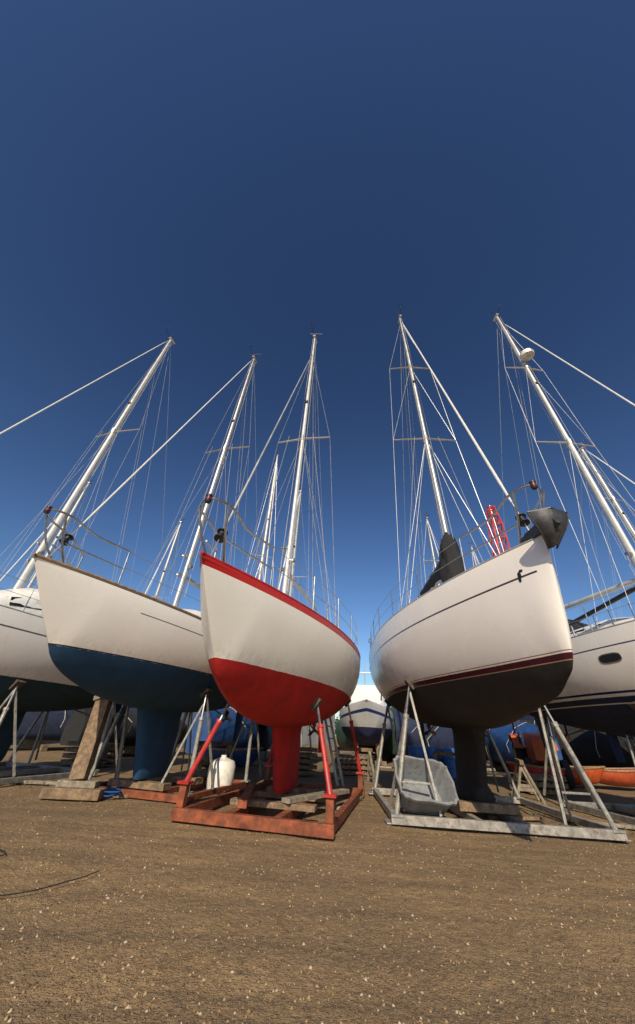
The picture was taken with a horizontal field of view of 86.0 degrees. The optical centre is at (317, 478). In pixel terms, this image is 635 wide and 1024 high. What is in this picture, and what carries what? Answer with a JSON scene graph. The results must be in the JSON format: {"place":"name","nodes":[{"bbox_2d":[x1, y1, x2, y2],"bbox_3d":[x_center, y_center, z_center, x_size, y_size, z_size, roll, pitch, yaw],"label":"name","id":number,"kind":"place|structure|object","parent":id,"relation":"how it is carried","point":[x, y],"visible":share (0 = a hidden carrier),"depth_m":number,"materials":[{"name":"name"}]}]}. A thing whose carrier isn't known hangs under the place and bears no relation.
{"place":"outdoors","nodes":[
{"label":"outdoors","id":0,"kind":"place"},
{"bbox_2d":[177,712,195,746],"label":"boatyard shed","id":1,"kind":"structure","parent":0,"point":[186,721],"depth_m":22.56,"materials":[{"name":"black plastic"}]},
{"bbox_2d":[0,735,634,1023],"bbox_3d":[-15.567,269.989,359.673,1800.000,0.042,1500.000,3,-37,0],"label":"ground","id":2,"kind":"structure","parent":0,"point":[280,976],"depth_m":2.57,"materials":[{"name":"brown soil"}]},
{"bbox_2d":[19,780,56,784],"bbox_3d":[-5.567,6.223,6.976,1.700,0.050,0.180,7,-37,-5],"label":"plank","id":3,"kind":"object","parent":2,"relation":"on","point":[41,782],"visible":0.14,"depth_m":6.91,"materials":[{"name":"brown wood"}]},
{"bbox_2d":[0,871,98,895],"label":"rope","id":4,"kind":"object","parent":2,"relation":"on","point":[47,886],"visible":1,"depth_m":2.68,"materials":[{"name":"fabric"}]},
{"bbox_2d":[0,679,117,784],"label":"boat cradle","id":5,"kind":"object","parent":2,"relation":"on","point":[13,768],"visible":0.66,"depth_m":8.06,"materials":[{"name":"metal"}]},
{"bbox_2d":[0,327,177,760],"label":"sailing yacht","id":6,"kind":"object","parent":5,"relation":"on","point":[48,685],"visible":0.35,"depth_m":7.89,"materials":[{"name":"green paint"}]},
{"bbox_2d":[38,696,111,800],"bbox_3d":[-4.164,4.898,6.382,0.977,1.581,0.643,3,-37,0],"label":"timber prop","id":7,"kind":"object","parent":2,"relation":"on","point":[77,784],"visible":0.83,"depth_m":6.03,"materials":[{"name":"brown wood"}]},
{"bbox_2d":[16,707,136,750],"bbox_3d":[-11.124,11.394,16.277,2.998,2.419,7.000,-16,-41,24],"label":"tarpaulin covered boat","id":8,"kind":"object","parent":2,"relation":"on","point":[56,723],"visible":0.13,"depth_m":14.29,"materials":[{"name":"grey fabric"}]},
{"bbox_2d":[59,741,119,765],"bbox_3d":[-6.895,8.397,10.416,1.200,0.538,1.000,-11,-39,18],"label":"pallet stack","id":9,"kind":"object","parent":2,"relation":"on","point":[103,761],"visible":0.4,"depth_m":10.24,"materials":[{"name":"wood"}]},
{"bbox_2d":[102,787,123,797],"bbox_3d":[-3.682,5.565,6.041,0.452,0.121,0.361,3,-37,0],"label":"rope coil","id":10,"kind":"object","parent":2,"relation":"on","point":[110,792],"visible":0.69,"depth_m":5.96,"materials":[{"name":"blue fabric"}]},
{"bbox_2d":[60,708,186,754],"bbox_3d":[-8.055,10.731,14.490,2.569,1.619,6.000,-6,-38,12],"label":"tarpaulin covered boat","id":11,"kind":"object","parent":2,"relation":"on","point":[75,726],"visible":0.16,"depth_m":12.73,"materials":[{"name":"fabric"}]},
{"bbox_2d":[113,792,177,797],"bbox_3d":[-3.094,5.886,6.336,1.300,0.050,0.160,21,-40,-23],"label":"plank","id":12,"kind":"object","parent":2,"relation":"on","point":[125,795],"visible":0.13,"depth_m":6.11,"materials":[{"name":"brown wood"}]},
{"bbox_2d":[88,688,261,802],"bbox_3d":[-2.937,5.993,8.063,2.345,1.947,3.570,-6,-38,13],"label":"boat cradle","id":13,"kind":"object","parent":2,"relation":"on","point":[159,787],"visible":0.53,"depth_m":6.85,"materials":[{"name":"grey metal"}]},
{"bbox_2d":[32,345,261,779],"bbox_3d":[-2.910,0.207,11.049,2.772,14.298,9.248,-6,-38,13],"label":"sailing yacht","id":14,"kind":"object","parent":13,"relation":"on","point":[145,655],"visible":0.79,"depth_m":6.00,"materials":[{"name":"blue paint"}]},
{"bbox_2d":[185,741,234,778],"bbox_3d":[-2.728,7.354,8.877,0.658,0.804,1.200,-22,-44,30],"label":"trestle","id":15,"kind":"object","parent":2,"relation":"on","point":[229,745],"visible":0.42,"depth_m":9.00,"materials":[{"name":"wood"}]},
{"bbox_2d":[206,755,235,788],"bbox_3d":[-2.128,6.503,7.540,0.580,0.600,0.580,3,-37,0],"label":"plastic drum","id":16,"kind":"object","parent":2,"relation":"on","point":[224,766],"visible":0.82,"depth_m":7.37,"materials":[{"name":"white plastic"}]},
{"bbox_2d":[191,747,262,766],"bbox_3d":[-2.964,9.313,11.460,2.618,0.566,1.300,-16,-41,24],"label":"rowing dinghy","id":17,"kind":"object","parent":2,"relation":"on","point":[239,756],"visible":0.62,"depth_m":11.00,"materials":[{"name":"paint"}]},
{"bbox_2d":[185,707,272,764],"bbox_3d":[-3.588,10.531,14.129,2.569,1.919,6.000,-4,-37,10],"label":"tarpaulin covered boat","id":18,"kind":"object","parent":2,"relation":"on","point":[225,732],"visible":0.32,"depth_m":12.52,"materials":[{"name":"fabric"}]},
{"bbox_2d":[170,697,364,838],"bbox_3d":[-0.468,5.245,6.775,2.380,1.828,4.270,-5,-38,11],"label":"boat cradle","id":19,"kind":"object","parent":2,"relation":"on","point":[299,799],"visible":0.98,"depth_m":5.16,"materials":[{"name":"red metal"}]},
{"bbox_2d":[198,323,360,793],"bbox_3d":[-0.315,-0.281,10.055,2.612,14.126,8.848,-5,-38,11],"label":"sailing yacht","id":20,"kind":"object","parent":19,"relation":"on","point":[279,662],"visible":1,"depth_m":4.95,"materials":[{"name":"red paint"}]},
{"bbox_2d":[253,725,311,764],"bbox_3d":[-1.456,11.302,14.836,2.340,1.712,2.800,-2,-37,7],"label":"boat cradle","id":21,"kind":"object","parent":2,"relation":"on","point":[256,762],"visible":0.26,"depth_m":13.83,"materials":[{"name":"metal"}]},
{"bbox_2d":[275,484,306,601],"bbox_3d":[-1.262,5.988,17.922,2.712,13.441,9.218,-2,-37,7],"label":"sailing yacht","id":22,"kind":"object","parent":21,"relation":"on","point":[298,523],"visible":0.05,"depth_m":18.79,"materials":[{"name":"paint"}]},
{"bbox_2d":[298,746,317,775],"bbox_3d":[-0.736,9.294,11.260,1.200,0.683,1.000,14,-38,-14],"label":"pallet stack","id":23,"kind":"object","parent":2,"relation":"on","point":[305,766],"visible":0.34,"depth_m":11.00,"materials":[{"name":"wood"}]},
{"bbox_2d":[10,781,633,833],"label":"weeds","id":24,"kind":"object","parent":2,"relation":"on","point":[533,813],"visible":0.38,"depth_m":6.65,"materials":[{"name":"green plant"}]},
{"bbox_2d":[324,717,344,786],"bbox_3d":[0.266,6.725,9.739,0.958,3.117,0.390,-14,-40,22],"label":"ladder","id":25,"kind":"object","parent":2,"relation":"on","point":[331,753],"visible":0.41,"depth_m":9.12,"materials":[{"name":"metal"}]},
{"bbox_2d":[335,796,362,809],"bbox_3d":[0.633,6.401,6.736,0.180,0.050,1.600,-10,-39,17],"label":"plank","id":26,"kind":"object","parent":2,"relation":"on","point":[338,806],"visible":0.29,"depth_m":6.35,"materials":[{"name":"brown wood"}]},
{"bbox_2d":[332,747,373,782],"bbox_3d":[1.104,8.655,10.318,1.200,0.804,0.658,10,-37,-9],"label":"trestle","id":27,"kind":"object","parent":2,"relation":"on","point":[369,758],"visible":0.69,"depth_m":10.43,"materials":[{"name":"brown wood"}]},
{"bbox_2d":[334,752,374,775],"bbox_3d":[1.316,10.191,12.178,1.200,0.538,1.000,10,-37,-9],"label":"pallet stack","id":28,"kind":"object","parent":2,"relation":"on","point":[349,766],"visible":0.65,"depth_m":11.85,"materials":[{"name":"wood"}]},
{"bbox_2d":[339,665,392,765],"bbox_3d":[2.715,12.957,19.115,3.000,4.618,8.000,-2,-37,6],"label":"motor boat","id":29,"kind":"object","parent":2,"relation":"on","point":[367,705],"visible":0.88,"depth_m":16.80,"materials":[{"name":"paint"}]},
{"bbox_2d":[335,707,400,760],"bbox_3d":[3.750,16.666,22.419,2.998,2.719,7.000,16,-39,-16],"label":"tarpaulin covered boat","id":30,"kind":"object","parent":2,"relation":"on","point":[389,753],"visible":0.15,"depth_m":20.64,"materials":[{"name":"fabric"}]},
{"bbox_2d":[408,746,423,757],"bbox_3d":[3.791,10.692,12.909,0.600,0.880,0.600,3,-37,0],"label":"plastic barrel","id":31,"kind":"object","parent":2,"relation":"on","point":[416,751],"visible":0.39,"depth_m":12.89,"materials":[{"name":"blue plastic"}]},
{"bbox_2d":[398,723,453,762],"bbox_3d":[5.645,12.216,15.583,2.569,1.819,6.000,6,-37,-4],"label":"tarpaulin covered boat","id":32,"kind":"object","parent":2,"relation":"on","point":[442,738],"visible":0.29,"depth_m":14.66,"materials":[{"name":"blue fabric"}]},
{"bbox_2d":[426,746,440,761],"bbox_3d":[4.433,10.849,13.069,0.600,0.880,0.600,3,-37,0],"label":"plastic barrel","id":33,"kind":"object","parent":2,"relation":"on","point":[429,752],"visible":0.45,"depth_m":13.05,"materials":[{"name":"blue plastic"}]},
{"bbox_2d":[432,751,454,760],"bbox_3d":[4.371,9.323,10.959,1.200,0.804,0.658,-15,-40,23],"label":"trestle","id":34,"kind":"object","parent":2,"relation":"on","point":[435,753],"visible":0.19,"depth_m":11.24,"materials":[{"name":"wood"}]},
{"bbox_2d":[442,748,456,779],"bbox_3d":[4.999,10.582,12.668,0.600,0.880,0.600,3,-37,0],"label":"plastic barrel","id":35,"kind":"object","parent":2,"relation":"on","point":[449,762],"visible":0.54,"depth_m":12.51,"materials":[{"name":"blue plastic"}]},
{"bbox_2d":[394,710,519,767],"bbox_3d":[8.015,14.783,19.412,7.000,2.519,2.784,-3,-37,8],"label":"tarpaulin covered boat","id":36,"kind":"object","parent":2,"relation":"on","point":[398,717],"visible":0.03,"depth_m":19.34,"materials":[{"name":"blue fabric"}]},
{"bbox_2d":[486,505,509,556],"bbox_3d":[18.478,13.075,31.926,3.600,21.209,6.508,3,-37,0],"label":"lattice crane","id":37,"kind":"object","parent":2,"relation":"on","point":[488,512],"visible":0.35,"depth_m":34.72,"materials":[{"name":"red paint"}]},
{"bbox_2d":[368,678,631,841],"bbox_3d":[3.028,5.948,7.605,3.640,2.041,4.594,1,-37,3],"label":"boat cradle","id":38,"kind":"object","parent":2,"relation":"on","point":[504,808],"visible":0.77,"depth_m":5.76,"materials":[{"name":"metal"}]},
{"bbox_2d":[393,755,458,815],"bbox_3d":[1.750,5.179,5.700,1.010,0.714,0.404,10,-79,-2],"label":"plastic tub","id":39,"kind":"object","parent":38,"relation":"on","point":[417,798],"visible":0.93,"depth_m":5.79,"materials":[{"name":"grey plastic"}]},
{"bbox_2d":[368,303,572,802],"bbox_3d":[3.339,-0.549,11.350,3.252,16.543,10.318,1,-37,3],"label":"sailing yacht","id":40,"kind":"object","parent":38,"relation":"on","point":[473,654],"visible":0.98,"depth_m":5.32,"materials":[{"name":"white paint"}]},
{"bbox_2d":[484,815,542,820],"bbox_3d":[3.552,6.149,6.176,1.100,0.050,0.150,10,-37,-9],"label":"plank","id":41,"kind":"object","parent":2,"relation":"on","point":[521,817],"visible":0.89,"depth_m":6.16,"materials":[{"name":"brown wood"}]},
{"bbox_2d":[485,722,562,770],"bbox_3d":[10.037,13.536,17.174,2.569,2.019,6.000,3,-37,0],"label":"tarpaulin covered boat","id":42,"kind":"object","parent":2,"relation":"on","point":[500,736],"visible":0.35,"depth_m":16.69,"materials":[{"name":"fabric"}]},
{"bbox_2d":[511,758,546,805],"bbox_3d":[5.173,7.570,8.557,0.658,0.804,1.200,-10,-39,17],"label":"trestle","id":43,"kind":"object","parent":2,"relation":"on","point":[518,784],"visible":0.83,"depth_m":8.31,"materials":[{"name":"brown wood"}]},
{"bbox_2d":[508,772,570,795],"bbox_3d":[6.493,8.987,10.052,1.200,0.393,1.000,7,-37,-5],"label":"pallet stack","id":44,"kind":"object","parent":2,"relation":"on","point":[538,779],"visible":0.52,"depth_m":9.73,"materials":[{"name":"brown wood"}]},
{"bbox_2d":[509,715,575,788],"bbox_3d":[8.316,10.186,12.941,1.500,2.165,2.990,-9,-39,16],"label":"tractor","id":45,"kind":"object","parent":2,"relation":"on","point":[532,752],"visible":0.36,"depth_m":12.15,"materials":[{"name":"orange paint"}]},
{"bbox_2d":[506,761,578,781],"bbox_3d":[7.553,10.037,11.617,2.619,0.566,1.300,16,-39,-16],"label":"rowing dinghy","id":46,"kind":"object","parent":2,"relation":"on","point":[535,769],"visible":0.46,"depth_m":11.24,"materials":[{"name":"paint"}]},
{"bbox_2d":[524,763,605,784],"bbox_3d":[8.794,10.468,12.097,2.618,0.566,1.300,-9,-39,16],"label":"rowing dinghy","id":47,"kind":"object","parent":2,"relation":"on","point":[594,774],"visible":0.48,"depth_m":11.69,"materials":[{"name":"paint"}]},
{"bbox_2d":[519,720,634,767],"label":"tarpaulin covered boat","id":48,"kind":"object","parent":2,"relation":"on","point":[591,748],"visible":0.2,"depth_m":17.01,"materials":[{"name":"fabric"}]},
{"bbox_2d":[542,701,634,824],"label":"boat cradle","id":49,"kind":"object","parent":2,"relation":"on","point":[593,807],"visible":0.68,"depth_m":7.79,"materials":[{"name":"metal"}]},
{"bbox_2d":[492,302,634,765],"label":"sailing yacht","id":50,"kind":"object","parent":49,"relation":"on","point":[597,694],"visible":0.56,"depth_m":7.70,"materials":[{"name":"blue paint"}]},
{"bbox_2d":[598,652,621,663],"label":"hull windows","id":51,"kind":"structure","parent":50,"relation":"in","point":[612,657],"depth_m":7.01,"materials":[{"name":"black glass"}]},
{"bbox_2d":[569,819,634,829],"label":"plank","id":52,"kind":"object","parent":2,"relation":"on","point":[622,825],"depth_m":6.01,"materials":[{"name":"brown wood"}]},
{"bbox_2d":[599,768,634,786],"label":"rowing dinghy","id":53,"kind":"object","parent":2,"relation":"on","point":[622,777],"visible":0.62,"depth_m":11.84,"materials":[{"name":"paint"}]},
{"bbox_2d":[625,735,634,766],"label":"boat cradle","id":54,"kind":"object","parent":2,"relation":"on","point":[630,748],"visible":0.79,"depth_m":13.14,"materials":[{"name":"metal"}]},
{"bbox_2d":[576,439,634,762],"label":"sailing yacht","id":55,"kind":"object","parent":54,"relation":"on","point":[615,745],"visible":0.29,"depth_m":15.88,"materials":[{"name":"paint"}]},
{"bbox_3d":[-4.733,14.066,18.777,2.740,1.712,3.550,12,-38,-12],"label":"boat cradle","id":56,"kind":"object","parent":2,"relation":"on","visible":0},
{"bbox_2d":[246,450,279,585],"bbox_3d":[-4.033,5.962,23.776,3.212,20.241,11.718,12,-38,-12],"label":"sailing yacht","id":57,"kind":"object","parent":56,"relation":"on","point":[267,523],"visible":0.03,"depth_m":24.20,"materials":[{"name":"paint"}]},
{"bbox_3d":[7.635,14.648,18.603,2.580,1.712,3.100,0,-37,4],"label":"boat cradle","id":58,"kind":"object","parent":2,"relation":"on","visible":0},
{"bbox_2d":[423,512,439,584],"bbox_3d":[7.907,8.732,22.047,3.012,14.841,10.218,0,-37,4],"label":"sailing yacht","id":59,"kind":"object","parent":58,"relation":"on","point":[434,560],"visible":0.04,"depth_m":24.01,"materials":[{"name":"paint"}]},
{"bbox_2d":[300,715,334,745],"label":"boatyard shed","id":60,"kind":"structure","parent":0,"point":[305,736],"depth_m":42.12,"materials":[{"name":"white plastic"}]},
{"bbox_2d":[0,0,634,721],"label":"sky","id":61,"kind":"structure","parent":0,"point":[228,177],"materials":[{"name":"blue"}]},
{"bbox_3d":[-10.881,13.874,18.994,2.580,1.712,3.100,8,-37,-6],"label":"boat cradle","id":62,"kind":"object","parent":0,"visible":0},
{"bbox_2d":[116,516,184,703],"bbox_3d":[-10.460,8.490,22.052,3.012,13.541,10.218,8,-37,-6],"label":"sailing yacht","id":63,"kind":"object","parent":62,"relation":"on","point":[167,564],"visible":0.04,"depth_m":22.99,"materials":[{"name":"paint"}]},
{"bbox_3d":[13.103,18.265,23.009,2.580,1.712,3.100,1,-37,3],"label":"boat cradle","id":64,"kind":"object","parent":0,"visible":0},
{"bbox_2d":[470,543,534,720],"bbox_3d":[13.405,12.069,26.662,3.012,15.541,10.218,1,-37,3],"label":"sailing yacht","id":65,"kind":"object","parent":64,"relation":"on","point":[523,718],"visible":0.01,"depth_m":29.21,"materials":[{"name":"paint"}]},
{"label":"boat cradle","id":66,"kind":"object","parent":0,"visible":0},
{"bbox_2d":[0,477,93,588],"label":"sailing yacht","id":67,"kind":"object","parent":66,"relation":"on","point":[47,555],"visible":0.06,"depth_m":20.30,"materials":[{"name":"paint"}]}
]}

